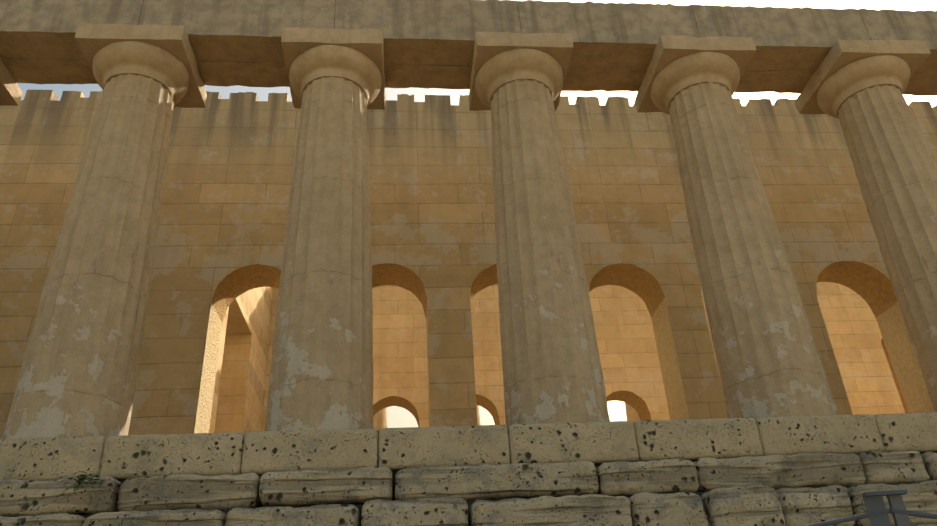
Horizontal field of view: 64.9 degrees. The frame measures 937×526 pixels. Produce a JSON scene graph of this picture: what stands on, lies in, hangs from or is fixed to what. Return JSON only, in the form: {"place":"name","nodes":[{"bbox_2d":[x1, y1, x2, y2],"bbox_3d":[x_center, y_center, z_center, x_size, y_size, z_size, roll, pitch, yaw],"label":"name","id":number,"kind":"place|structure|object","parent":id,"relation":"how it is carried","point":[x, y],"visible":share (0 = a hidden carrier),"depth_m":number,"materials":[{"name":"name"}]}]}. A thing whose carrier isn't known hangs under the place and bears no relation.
{"place":"outdoors","nodes":[
{"label":"outdoors","id":0,"kind":"place"},
{"bbox_2d":[209,287,272,434],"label":"interior wall","id":1,"kind":"structure","parent":0,"point":[238,396],"depth_m":19.55,"materials":[{"name":"beige stone"}]},
{"bbox_2d":[0,90,936,438],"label":"cella wall","id":2,"kind":"structure","parent":0,"point":[220,244],"depth_m":15.08,"materials":[{"name":"beige stone"}]},
{"bbox_2d":[17,0,936,427],"label":"sky","id":3,"kind":"structure","parent":0,"point":[397,417],"materials":[{"name":"white"}]},
{"bbox_2d":[79,427,936,525],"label":"foundation","id":4,"kind":"object","parent":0,"point":[394,472],"depth_m":8.64,"materials":[{"name":"grey stone"}]},
{"bbox_2d":[0,451,936,525],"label":"foundation courses","id":5,"kind":"object","parent":4,"relation":"on","point":[740,491],"visible":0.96,"depth_m":8.40,"materials":[{"name":"stone"}]},
{"bbox_2d":[54,471,106,501],"bbox_3d":[-4.190,2.398,7.935,0.522,0.338,0.314,0,-29,-5],"label":"weed plant","id":6,"kind":"object","parent":5,"relation":"on","point":[82,478],"visible":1,"depth_m":8.02,"materials":[{"name":"green plant"}]},
{"bbox_2d":[0,412,936,480],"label":"stone ledge","id":7,"kind":"object","parent":4,"relation":"on","point":[121,457],"visible":0.69,"depth_m":8.95,"materials":[{"name":"stone"}]},
{"bbox_2d":[0,58,22,105],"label":"column","id":8,"kind":"structure","parent":7,"relation":"on","point":[11,93],"depth_m":12.71,"materials":[{"name":"stone"}]},
{"bbox_2d":[2,23,206,438],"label":"column","id":9,"kind":"structure","parent":7,"relation":"on","point":[78,375],"depth_m":10.30,"materials":[{"name":"stone"}]},
{"bbox_2d":[264,27,385,430],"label":"column","id":10,"kind":"structure","parent":7,"relation":"on","point":[321,373],"depth_m":10.56,"materials":[{"name":"stone"}]},
{"bbox_2d":[0,0,936,95],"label":"architrave","id":11,"kind":"object","parent":10,"relation":"on","point":[428,43],"visible":0.56,"depth_m":12.91,"materials":[{"name":"stone"}]},
{"bbox_2d":[469,31,609,426],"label":"column","id":12,"kind":"structure","parent":7,"relation":"on","point":[552,369],"depth_m":10.85,"materials":[{"name":"stone"}]},
{"bbox_2d":[635,35,838,418],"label":"column","id":13,"kind":"structure","parent":7,"relation":"on","point":[768,360],"depth_m":11.19,"materials":[{"name":"stone"}]},
{"bbox_2d":[795,40,936,411],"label":"column","id":14,"kind":"structure","parent":7,"relation":"on","point":[856,88],"depth_m":12.35,"materials":[{"name":"stone"}]},
{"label":"temple floor","id":15,"kind":"structure","parent":4,"relation":"on","visible":0},
{"bbox_2d":[373,407,387,430],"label":"column","id":16,"kind":"structure","parent":15,"relation":"on","point":[380,421],"depth_m":24.89,"materials":[{"name":"stone"}]},
{"bbox_2d":[477,405,480,424],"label":"column","id":17,"kind":"structure","parent":15,"relation":"on","point":[478,418],"depth_m":25.38,"materials":[{"name":"stone"}]},
{"bbox_2d":[261,282,908,430],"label":"cella wall","id":18,"kind":"structure","parent":15,"relation":"on","point":[628,354],"depth_m":23.18,"materials":[{"name":"beige stone"}]},
{"bbox_2d":[625,403,640,422],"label":"column","id":19,"kind":"structure","parent":15,"relation":"on","point":[632,415],"depth_m":25.82,"materials":[{"name":"stone"}]},
{"bbox_3d":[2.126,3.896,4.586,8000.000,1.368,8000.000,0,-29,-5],"label":"ground","id":20,"kind":"structure","parent":0,"visible":0},
{"bbox_2d":[803,490,936,525],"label":"fence","id":21,"kind":"object","parent":20,"relation":"on","point":[877,513],"visible":1,"depth_m":2.51,"materials":[{"name":"grey paint"}]}
]}

